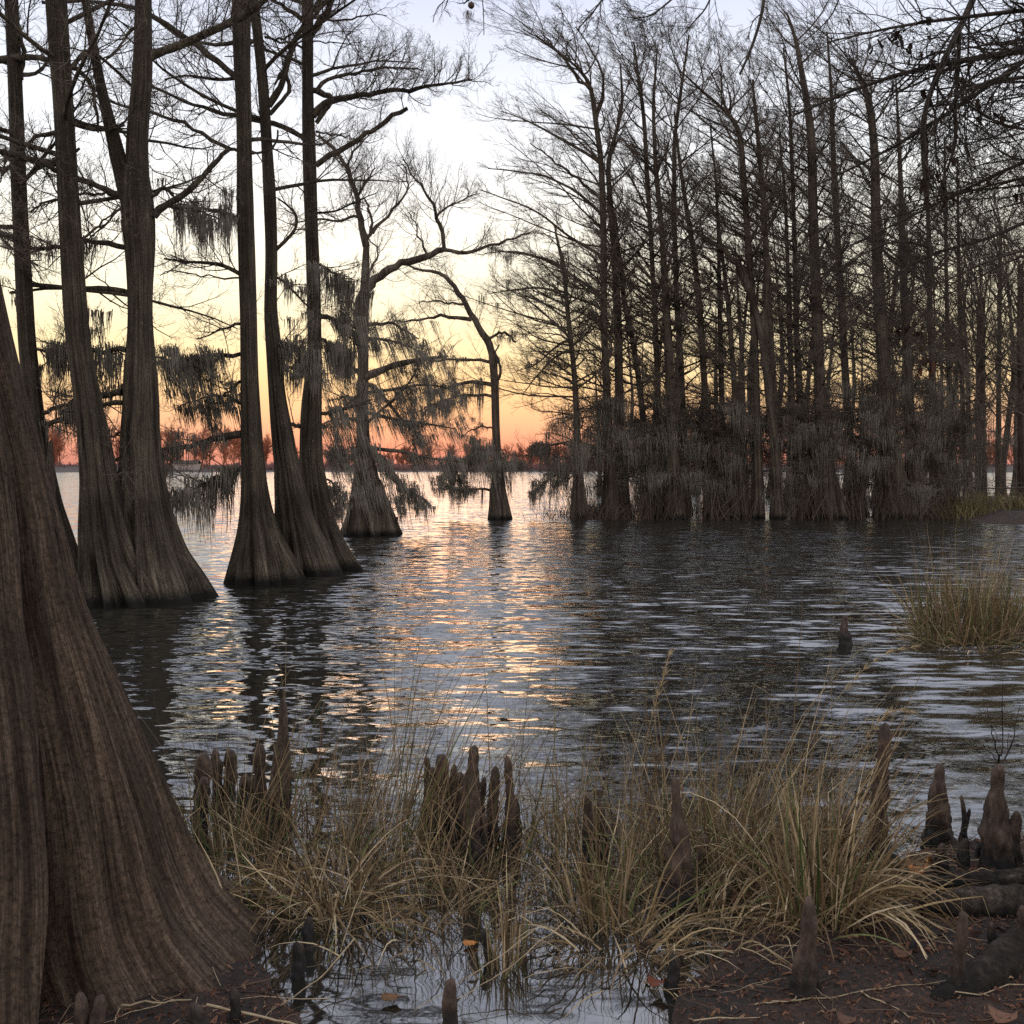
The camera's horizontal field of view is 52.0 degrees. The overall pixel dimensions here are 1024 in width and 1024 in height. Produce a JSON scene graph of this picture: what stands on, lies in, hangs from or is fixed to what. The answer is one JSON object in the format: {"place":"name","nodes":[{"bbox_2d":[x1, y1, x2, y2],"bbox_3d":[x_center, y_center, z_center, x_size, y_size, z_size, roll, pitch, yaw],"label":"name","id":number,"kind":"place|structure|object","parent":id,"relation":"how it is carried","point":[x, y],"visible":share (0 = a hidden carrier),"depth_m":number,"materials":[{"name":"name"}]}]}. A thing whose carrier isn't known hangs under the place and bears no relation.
{"place":"outdoors","nodes":[
{"label":"outdoors","id":0,"kind":"place"},
{"bbox_2d":[433,0,486,40],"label":"overhead branch","id":1,"kind":"object","parent":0,"point":[467,14],"visible":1,"depth_m":4.71,"materials":[{"name":"brown plant"}]},
{"bbox_2d":[0,0,1023,464],"label":"sky","id":2,"kind":"structure","parent":0,"point":[459,141],"materials":[{"name":"white"}]},
{"bbox_2d":[38,465,1023,1023],"bbox_3d":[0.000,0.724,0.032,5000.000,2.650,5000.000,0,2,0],"label":"ground","id":3,"kind":"structure","parent":0,"point":[746,1005],"depth_m":3.14,"materials":[{"name":"brown soil"}]},
{"bbox_2d":[73,991,88,1023],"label":"cypress knee","id":4,"kind":"object","parent":3,"relation":"on","point":[81,1011],"visible":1,"depth_m":2.74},
{"bbox_2d":[88,994,107,1023],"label":"cypress knee","id":5,"kind":"object","parent":3,"relation":"on","point":[97,1014],"visible":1,"depth_m":2.75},
{"bbox_2d":[0,0,255,609],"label":"cypress tree","id":6,"kind":"object","parent":3,"relation":"on","point":[106,556],"visible":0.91,"depth_m":12.08,"materials":[{"name":"brown plant"}]},
{"bbox_2d":[0,0,265,574],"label":"cypress tree","id":7,"kind":"object","parent":3,"relation":"on","point":[15,58],"visible":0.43,"depth_m":12.72,"materials":[{"name":"brown plant"}]},
{"bbox_2d":[0,281,271,1023],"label":"cypress tree","id":8,"kind":"object","parent":3,"relation":"on","point":[110,888],"visible":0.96,"depth_m":3.17,"materials":[{"name":"brown plant"}]},
{"bbox_2d":[0,0,320,604],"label":"cypress tree","id":9,"kind":"object","parent":3,"relation":"on","point":[167,563],"visible":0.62,"depth_m":12.38,"materials":[{"name":"brown plant"}]},
{"bbox_2d":[31,0,363,586],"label":"cypress tree","id":10,"kind":"object","parent":3,"relation":"on","point":[262,555],"visible":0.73,"depth_m":14.25,"materials":[{"name":"brown plant"}]},
{"bbox_2d":[189,1002,208,1023],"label":"cypress knee","id":11,"kind":"object","parent":3,"relation":"on","point":[197,1013],"visible":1,"depth_m":2.85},
{"bbox_2d":[229,987,241,1022],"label":"cypress knee","id":12,"kind":"object","parent":3,"relation":"on","point":[235,1006],"visible":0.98,"depth_m":2.95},
{"bbox_2d":[151,680,336,860],"bbox_3d":[-1.164,1.098,4.494,1.063,0.733,0.856,1,3,28],"label":"reed clump","id":13,"kind":"object","parent":3,"relation":"on","point":[227,823],"visible":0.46,"depth_m":4.45,"materials":[{"name":"beige plant"}]},
{"bbox_2d":[206,1003,295,1023],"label":"straw stalk","id":14,"kind":"object","parent":3,"relation":"on","point":[245,1013],"visible":0.95,"depth_m":2.96,"materials":[{"name":"beige plant"}]},
{"bbox_2d":[90,0,417,576],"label":"cypress tree","id":15,"kind":"object","parent":3,"relation":"on","point":[305,538],"visible":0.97,"depth_m":15.40,"materials":[{"name":"brown plant"}]},
{"bbox_2d":[290,941,306,979],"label":"cypress knee","id":16,"kind":"object","parent":3,"relation":"on","point":[298,967],"visible":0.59,"depth_m":3.27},
{"bbox_2d":[106,0,501,571],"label":"cypress tree","id":17,"kind":"object","parent":3,"relation":"on","point":[329,503],"visible":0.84,"depth_m":16.11,"materials":[{"name":"brown plant"}]},
{"bbox_2d":[301,916,315,951],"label":"cypress knee","id":18,"kind":"object","parent":3,"relation":"on","point":[307,931],"visible":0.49,"depth_m":3.47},
{"bbox_2d":[200,791,473,952],"bbox_3d":[-0.695,1.278,3.931,1.244,0.425,1.110,0,2,0],"label":"straw tussock","id":19,"kind":"object","parent":3,"relation":"on","point":[333,904],"visible":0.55,"depth_m":3.81,"materials":[{"name":"beige plant"}]},
{"bbox_2d":[198,620,544,969],"bbox_3d":[-0.474,0.957,4.200,1.326,1.040,1.753,1,3,14],"label":"reed clump","id":20,"kind":"object","parent":3,"relation":"on","point":[412,795],"visible":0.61,"depth_m":4.19,"materials":[{"name":"beige plant"}]},
{"bbox_2d":[278,108,556,536],"bbox_3d":[-2.302,-4.197,24.404,6.718,10.268,2.584,0,2,0],"label":"cypress tree","id":21,"kind":"object","parent":3,"relation":"on","point":[372,513],"visible":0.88,"depth_m":24.14,"materials":[{"name":"brown plant"}]},
{"bbox_2d":[281,793,574,934],"bbox_3d":[-0.282,1.308,3.983,0.934,0.359,1.186,2,3,38],"label":"tussock","id":22,"kind":"object","parent":3,"relation":"on","point":[480,884],"visible":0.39,"depth_m":3.94,"materials":[{"name":"beige plant"}]},
{"bbox_2d":[441,978,457,1023],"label":"cypress knee","id":23,"kind":"object","parent":3,"relation":"on","point":[449,1008],"visible":1,"depth_m":2.83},
{"bbox_2d":[374,242,532,519],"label":"cypress tree","id":24,"kind":"object","parent":3,"relation":"on","point":[495,463],"visible":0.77,"depth_m":31.49,"materials":[{"name":"brown plant"}]},
{"bbox_2d":[458,745,486,867],"bbox_3d":[-0.147,1.239,4.228,0.124,0.606,0.114,1,3,27],"label":"cypress knee","id":25,"kind":"object","parent":3,"relation":"on","point":[473,805],"visible":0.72,"depth_m":4.20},
{"bbox_2d":[481,814,487,864],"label":"cypress knee","id":26,"kind":"object","parent":3,"relation":"on","point":[483,838],"visible":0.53,"depth_m":4.20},
{"bbox_2d":[361,657,696,930],"bbox_3d":[0.156,1.050,4.207,1.015,0.854,1.572,-1,3,-31],"label":"reed clump","id":27,"kind":"object","parent":3,"relation":"on","point":[566,841],"visible":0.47,"depth_m":4.03,"materials":[{"name":"beige plant"}]},
{"bbox_2d":[48,424,1012,467],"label":"wood","id":28,"kind":"object","parent":3,"relation":"on","point":[59,443],"visible":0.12,"depth_m":329.13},
{"bbox_2d":[409,0,652,518],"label":"cypress tree","id":29,"kind":"object","parent":3,"relation":"on","point":[607,484],"visible":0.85,"depth_m":31.86,"materials":[{"name":"brown plant"}]},
{"bbox_2d":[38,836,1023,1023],"bbox_3d":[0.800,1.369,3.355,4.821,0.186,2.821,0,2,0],"label":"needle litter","id":30,"kind":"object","parent":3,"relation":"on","point":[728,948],"visible":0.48,"depth_m":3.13,"materials":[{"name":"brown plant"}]},
{"bbox_2d":[38,833,1023,1023],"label":"twig litter","id":31,"kind":"object","parent":3,"relation":"on","point":[698,989],"visible":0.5,"depth_m":3.13,"materials":[{"name":"brown plant"}]},
{"bbox_2d":[436,211,645,518],"bbox_3d":[1.064,-4.257,31.910,6.085,9.737,4.635,1,3,27],"label":"cypress tree","id":32,"kind":"object","parent":3,"relation":"on","point":[576,491],"visible":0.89,"depth_m":31.66,"materials":[{"name":"brown plant"}]},
{"bbox_2d":[132,585,1010,1016],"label":"marsh grass","id":33,"kind":"structure","parent":3,"relation":"on","point":[452,827],"depth_m":4.09,"materials":[{"name":"beige plant"}]},
{"bbox_2d":[582,794,598,866],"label":"cypress knee","id":34,"kind":"object","parent":3,"relation":"on","point":[587,809],"visible":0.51,"depth_m":4.21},
{"bbox_2d":[594,802,610,862],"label":"cypress knee","id":35,"kind":"object","parent":3,"relation":"on","point":[603,821],"visible":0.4,"depth_m":4.25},
{"bbox_2d":[545,45,695,516],"bbox_3d":[3.461,-6.830,33.073,4.852,14.776,5.066,0,2,0],"label":"cypress tree","id":36,"kind":"object","parent":3,"relation":"on","point":[619,373],"visible":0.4,"depth_m":32.44,"materials":[{"name":"brown plant"}]},
{"bbox_2d":[560,179,700,516],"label":"cypress tree","id":37,"kind":"object","parent":3,"relation":"on","point":[636,376],"visible":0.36,"depth_m":33.19,"materials":[{"name":"brown plant"}]},
{"bbox_2d":[570,0,714,518],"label":"cypress tree","id":38,"kind":"object","parent":3,"relation":"on","point":[670,394],"visible":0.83,"depth_m":31.78,"materials":[{"name":"brown plant"}]},
{"bbox_2d":[489,813,801,1017],"bbox_3d":[0.502,1.288,3.543,1.195,0.438,1.082,0,2,0],"label":"straw tussock","id":39,"kind":"object","parent":3,"relation":"on","point":[621,900],"visible":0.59,"depth_m":3.56,"materials":[{"name":"beige plant"}]},
{"bbox_2d":[571,0,719,517],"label":"cypress tree","id":40,"kind":"object","parent":3,"relation":"on","point":[646,183],"visible":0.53,"depth_m":32.06,"materials":[{"name":"brown plant"}]},
{"bbox_2d":[663,954,680,994],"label":"cypress knee","id":41,"kind":"object","parent":3,"relation":"on","point":[673,973],"visible":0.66,"depth_m":3.18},
{"bbox_2d":[651,776,693,917],"bbox_3d":[0.587,1.255,3.794,0.214,0.609,0.231,-2,3,-44],"label":"cypress knee","id":42,"kind":"object","parent":3,"relation":"on","point":[679,832],"visible":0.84,"depth_m":3.76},
{"bbox_2d":[609,93,766,517],"bbox_3d":[5.632,-6.184,32.900,5.209,13.921,3.799,0,2,0],"label":"cypress tree","id":43,"kind":"object","parent":3,"relation":"on","point":[708,456],"visible":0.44,"depth_m":32.55,"materials":[{"name":"brown plant"}]},
{"bbox_2d":[620,0,764,515],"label":"cypress tree","id":44,"kind":"object","parent":3,"relation":"on","point":[680,244],"visible":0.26,"depth_m":33.11,"materials":[{"name":"brown plant"}]},
{"bbox_2d":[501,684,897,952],"bbox_3d":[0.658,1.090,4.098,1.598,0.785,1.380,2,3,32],"label":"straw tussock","id":45,"kind":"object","parent":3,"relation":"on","point":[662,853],"visible":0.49,"depth_m":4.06,"materials":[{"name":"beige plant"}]},
{"bbox_2d":[694,833,710,892],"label":"cypress knee","id":46,"kind":"object","parent":3,"relation":"on","point":[699,858],"visible":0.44,"depth_m":3.94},
{"bbox_2d":[606,8,805,518],"bbox_3d":[5.871,-7.536,32.185,6.081,16.265,5.131,0,2,0],"label":"cypress tree","id":47,"kind":"object","parent":3,"relation":"on","point":[758,458],"visible":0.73,"depth_m":31.66,"materials":[{"name":"brown plant"}]},
{"bbox_2d":[645,109,786,516],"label":"cypress tree","id":48,"kind":"object","parent":3,"relation":"on","point":[720,379],"visible":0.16,"depth_m":33.24,"materials":[{"name":"brown plant"}]},
{"bbox_2d":[650,161,791,517],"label":"cypress tree","id":49,"kind":"object","parent":3,"relation":"on","point":[736,412],"visible":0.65,"depth_m":32.29,"materials":[{"name":"brown plant"}]},
{"bbox_2d":[661,18,809,517],"bbox_3d":[6.630,-7.218,31.601,4.837,15.679,3.773,-1,3,-28],"label":"cypress tree","id":50,"kind":"object","parent":3,"relation":"on","point":[776,185],"visible":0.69,"depth_m":31.57,"materials":[{"name":"brown plant"}]},
{"bbox_2d":[656,202,827,518],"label":"cypress tree","id":51,"kind":"object","parent":3,"relation":"on","point":[775,512],"visible":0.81,"depth_m":31.72,"materials":[{"name":"brown plant"}]},
{"bbox_2d":[521,454,990,519],"bbox_3d":[7.566,-0.829,32.564,14.638,2.133,5.380,0,2,0],"label":"swamp brush","id":52,"kind":"object","parent":3,"relation":"on","point":[595,513],"visible":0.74,"depth_m":31.76,"materials":[{"name":"brown plant"}]},
{"bbox_2d":[706,103,850,517],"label":"cypress tree","id":53,"kind":"object","parent":3,"relation":"on","point":[790,359],"visible":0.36,"depth_m":32.39,"materials":[{"name":"brown plant"}]},
{"bbox_2d":[705,1,859,516],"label":"cypress tree","id":54,"kind":"object","parent":3,"relation":"on","point":[782,418],"visible":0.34,"depth_m":32.47,"materials":[{"name":"brown plant"}]},
{"bbox_2d":[553,0,1023,545],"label":"overhanging tree","id":55,"kind":"object","parent":3,"relation":"on","point":[961,94],"visible":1,"depth_m":5.45,"materials":[{"name":"brown plant"}]},
{"bbox_2d":[702,0,896,518],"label":"cypress tree","id":56,"kind":"object","parent":3,"relation":"on","point":[827,445],"visible":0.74,"depth_m":31.89,"materials":[{"name":"brown plant"}]},
{"bbox_2d":[788,895,818,998],"bbox_3d":[0.878,1.357,3.113,0.160,0.464,0.155,0,2,0],"label":"cypress knee","id":57,"kind":"object","parent":3,"relation":"on","point":[803,978],"visible":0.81,"depth_m":3.07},
{"bbox_2d":[661,703,1004,960],"bbox_3d":[1.145,1.080,3.891,1.474,0.790,1.530,1,3,29],"label":"straw tussock","id":58,"kind":"object","parent":3,"relation":"on","point":[851,880],"visible":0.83,"depth_m":3.58,"materials":[{"name":"beige plant"}]},
{"bbox_2d":[751,0,921,516],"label":"cypress tree","id":59,"kind":"object","parent":3,"relation":"on","point":[868,481],"visible":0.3,"depth_m":32.88,"materials":[{"name":"brown plant"}]},
{"bbox_2d":[752,0,943,518],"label":"cypress tree","id":60,"kind":"object","parent":3,"relation":"on","point":[891,449],"visible":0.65,"depth_m":32.06,"materials":[{"name":"brown plant"}]},
{"bbox_2d":[769,980,945,1002],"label":"straw stalk","id":61,"kind":"object","parent":3,"relation":"on","point":[802,999],"visible":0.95,"depth_m":3.07,"materials":[{"name":"beige plant"}]},
{"bbox_2d":[756,694,976,891],"bbox_3d":[1.387,1.056,4.095,1.075,0.846,0.866,0,2,0],"label":"reed clump","id":62,"kind":"object","parent":3,"relation":"on","point":[884,814],"visible":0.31,"depth_m":4.04,"materials":[{"name":"beige plant"}]},
{"bbox_2d":[864,722,891,870],"bbox_3d":[1.454,1.187,4.163,0.131,0.712,0.131,0,2,0],"label":"cypress knee","id":63,"kind":"object","parent":3,"relation":"on","point":[884,738],"visible":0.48,"depth_m":4.14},
{"bbox_2d":[819,32,980,517],"bbox_3d":[11.847,-7.018,32.742,5.227,15.182,4.174,0,2,0],"label":"cypress tree","id":64,"kind":"object","parent":3,"relation":"on","point":[930,424],"visible":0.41,"depth_m":32.49,"materials":[{"name":"brown plant"}]},
{"bbox_2d":[850,81,1001,510],"bbox_3d":[13.284,-6.505,33.629,5.216,14.078,4.027,0,2,0],"label":"cypress tree","id":65,"kind":"object","parent":3,"relation":"on","point":[939,468],"visible":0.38,"depth_m":33.71,"materials":[{"name":"brown plant"}]},
{"bbox_2d":[920,763,957,848],"bbox_3d":[1.802,1.292,4.421,0.154,0.481,0.153,0,2,0],"label":"cypress knee","id":66,"kind":"object","parent":3,"relation":"on","point":[942,818],"visible":0.69,"depth_m":4.37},
{"bbox_2d":[859,868,1023,892],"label":"fallen log","id":67,"kind":"object","parent":3,"relation":"on","point":[1006,876],"visible":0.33,"depth_m":3.86,"materials":[{"name":"brown wood"}]},
{"bbox_2d":[869,99,1016,503],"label":"cypress tree","id":68,"kind":"object","parent":3,"relation":"on","point":[958,424],"visible":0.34,"depth_m":34.63,"materials":[{"name":"brown plant"}]},
{"bbox_2d":[936,843,949,875],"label":"cypress knee","id":69,"kind":"object","parent":3,"relation":"on","point":[945,866],"visible":0.36,"depth_m":3.98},
{"bbox_2d":[893,127,1013,504],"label":"cypress tree","id":70,"kind":"object","parent":3,"relation":"on","point":[959,317],"visible":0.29,"depth_m":35.53,"materials":[{"name":"brown plant"}]},
{"bbox_2d":[948,910,968,985],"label":"cypress knee","id":71,"kind":"object","parent":3,"relation":"on","point":[957,971],"visible":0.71,"depth_m":3.07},
{"bbox_2d":[895,148,1023,500],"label":"bare tree","id":72,"kind":"object","parent":3,"relation":"on","point":[977,368],"visible":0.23,"depth_m":36.62,"materials":[{"name":"brown plant"}]},
{"bbox_2d":[958,795,966,840],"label":"cypress knee","id":73,"kind":"object","parent":3,"relation":"on","point":[963,833],"visible":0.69,"depth_m":4.46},
{"bbox_2d":[956,838,969,868],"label":"cypress knee","id":74,"kind":"object","parent":3,"relation":"on","point":[962,859],"visible":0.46,"depth_m":4.08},
{"bbox_2d":[903,67,1023,419],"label":"bare tree","id":75,"kind":"object","parent":3,"relation":"on","point":[1009,315],"visible":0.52,"depth_m":29.98,"materials":[{"name":"brown plant"}]},
{"bbox_2d":[911,883,1023,918],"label":"fallen log","id":76,"kind":"object","parent":3,"relation":"on","point":[1002,901],"visible":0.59,"depth_m":3.62,"materials":[{"name":"brown wood"}]},
{"bbox_2d":[928,487,1023,519],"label":"bank grass","id":77,"kind":"structure","parent":3,"relation":"on","point":[962,509],"depth_m":32.14,"materials":[{"name":"green plant"}]},
{"bbox_2d":[929,923,1023,1001],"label":"fallen log","id":78,"kind":"object","parent":3,"relation":"on","point":[999,960],"visible":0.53,"depth_m":3.14,"materials":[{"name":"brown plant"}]},
{"bbox_2d":[939,135,1023,498],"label":"bare tree","id":79,"kind":"object","parent":3,"relation":"on","point":[999,427],"visible":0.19,"depth_m":38.81,"materials":[{"name":"brown plant"}]},
{"bbox_2d":[942,149,1023,504],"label":"bare tree","id":80,"kind":"object","parent":3,"relation":"on","point":[1020,437],"visible":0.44,"depth_m":35.76,"materials":[{"name":"brown plant"}]},
{"bbox_2d":[972,238,1023,495],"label":"cypress tree","id":81,"kind":"object","parent":3,"relation":"on","point":[1005,453],"visible":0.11,"depth_m":46.06,"materials":[{"name":"brown plant"}]},
{"bbox_2d":[977,764,1020,869],"bbox_3d":[1.893,1.260,4.072,0.210,0.576,0.202,1,3,26],"label":"cypress knee","id":82,"kind":"object","parent":3,"relation":"on","point":[997,838],"visible":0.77,"depth_m":4.04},
{"bbox_2d":[973,684,1023,765],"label":"bare sapling","id":83,"kind":"object","parent":82,"relation":"on","point":[999,755],"visible":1,"depth_m":4.12,"materials":[{"name":"brown plant"}]},
{"bbox_2d":[988,1005,1022,1022],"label":"dead leaf","id":84,"kind":"object","parent":3,"relation":"on","point":[993,1011],"visible":1,"depth_m":2.85,"materials":[{"name":"brown plant"}]},
{"bbox_2d":[1010,811,1023,864],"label":"cypress knee","id":85,"kind":"object","parent":3,"relation":"on","point":[1016,819],"visible":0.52,"depth_m":4.07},
{"bbox_2d":[56,472,1023,1023],"bbox_3d":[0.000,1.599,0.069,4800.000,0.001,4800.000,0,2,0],"label":"water","id":86,"kind":"structure","parent":0,"point":[762,592],"depth_m":8.00,"materials":[{"name":"black liquid"}]},
{"bbox_2d":[47,440,55,496],"bbox_3d":[-5.178,0.287,11.816,0.164,2.200,0.156,1,3,27],"label":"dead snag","id":87,"kind":"object","parent":86,"relation":"in","point":[50,462],"visible":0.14,"depth_m":11.76,"materials":[{"name":"wood"}]},
{"bbox_2d":[190,753,212,820],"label":"cypress knee","id":88,"kind":"object","parent":86,"relation":"on","point":[203,766],"visible":0.38,"depth_m":4.72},
{"bbox_2d":[194,776,208,827],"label":"cypress knee","id":89,"kind":"object","parent":86,"relation":"on","point":[202,791],"visible":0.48,"depth_m":4.64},
{"bbox_2d":[210,749,222,812],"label":"cypress knee","id":90,"kind":"object","parent":86,"relation":"on","point":[217,761],"visible":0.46,"depth_m":4.85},
{"bbox_2d":[221,749,237,811],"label":"cypress knee","id":91,"kind":"object","parent":86,"relation":"on","point":[232,755],"visible":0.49,"depth_m":4.86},
{"bbox_2d":[252,743,267,825],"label":"cypress knee","id":92,"kind":"object","parent":86,"relation":"on","point":[258,766],"visible":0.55,"depth_m":4.66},
{"bbox_2d":[265,698,292,832],"bbox_3d":[-1.029,1.170,4.638,0.147,0.708,0.143,0,2,0],"label":"cypress knee","id":93,"kind":"object","parent":86,"relation":"on","point":[283,738],"visible":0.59,"depth_m":4.62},
{"bbox_2d":[435,754,449,838],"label":"cypress knee","id":94,"kind":"object","parent":86,"relation":"in","point":[445,773],"visible":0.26,"depth_m":4.51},
{"bbox_2d":[450,772,464,844],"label":"cypress knee","id":95,"kind":"object","parent":86,"relation":"on","point":[457,801],"visible":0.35,"depth_m":4.44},
{"bbox_2d":[486,765,499,855],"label":"cypress knee","id":96,"kind":"object","parent":86,"relation":"on","point":[494,773],"visible":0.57,"depth_m":4.31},
{"bbox_2d":[463,879,547,981],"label":"reed clump","id":97,"kind":"object","parent":86,"relation":"in","point":[505,938],"visible":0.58,"depth_m":3.40,"materials":[{"name":"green plant"}]},
{"bbox_2d":[499,756,516,859],"bbox_3d":[-0.024,1.263,4.293,0.078,0.547,0.080,1,3,29],"label":"cypress knee","id":98,"kind":"object","parent":86,"relation":"in","point":[510,828],"visible":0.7,"depth_m":4.28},
{"bbox_2d":[54,461,1012,470],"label":"shore brush","id":99,"kind":"object","parent":86,"relation":"on","point":[400,467],"visible":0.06,"depth_m":316.96,"materials":[{"name":"brown plant"}]},
{"bbox_2d":[628,647,675,840],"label":"plume reed","id":100,"kind":"object","parent":86,"relation":"on","point":[664,674],"visible":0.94,"depth_m":4.44,"materials":[{"name":"beige plant"}]},
{"bbox_2d":[722,239,774,507],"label":"cypress tree","id":101,"kind":"object","parent":86,"relation":"on","point":[748,396],"visible":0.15,"depth_m":40.30,"materials":[{"name":"brown plant"}]},
{"bbox_2d":[837,615,852,645],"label":"cypress knee","id":102,"kind":"object","parent":86,"relation":"on","point":[844,635],"visible":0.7,"depth_m":9.40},
{"bbox_2d":[772,642,922,824],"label":"plume reed","id":103,"kind":"object","parent":86,"relation":"in","point":[876,660],"visible":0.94,"depth_m":4.54,"materials":[{"name":"beige plant"}]},
{"bbox_2d":[824,706,921,840],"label":"plume reed","id":104,"kind":"object","parent":86,"relation":"on","point":[888,713],"visible":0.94,"depth_m":4.24,"materials":[{"name":"beige plant"}]},
{"bbox_2d":[834,520,1023,654],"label":"marsh tussock","id":105,"kind":"object","parent":86,"relation":"on","point":[983,617],"visible":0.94,"depth_m":9.66,"materials":[{"name":"beige plant"}]},
{"bbox_2d":[986,317,1016,495],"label":"cypress tree","id":106,"kind":"object","parent":86,"relation":"on","point":[1014,474],"visible":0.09,"depth_m":55.95,"materials":[{"name":"brown plant"}]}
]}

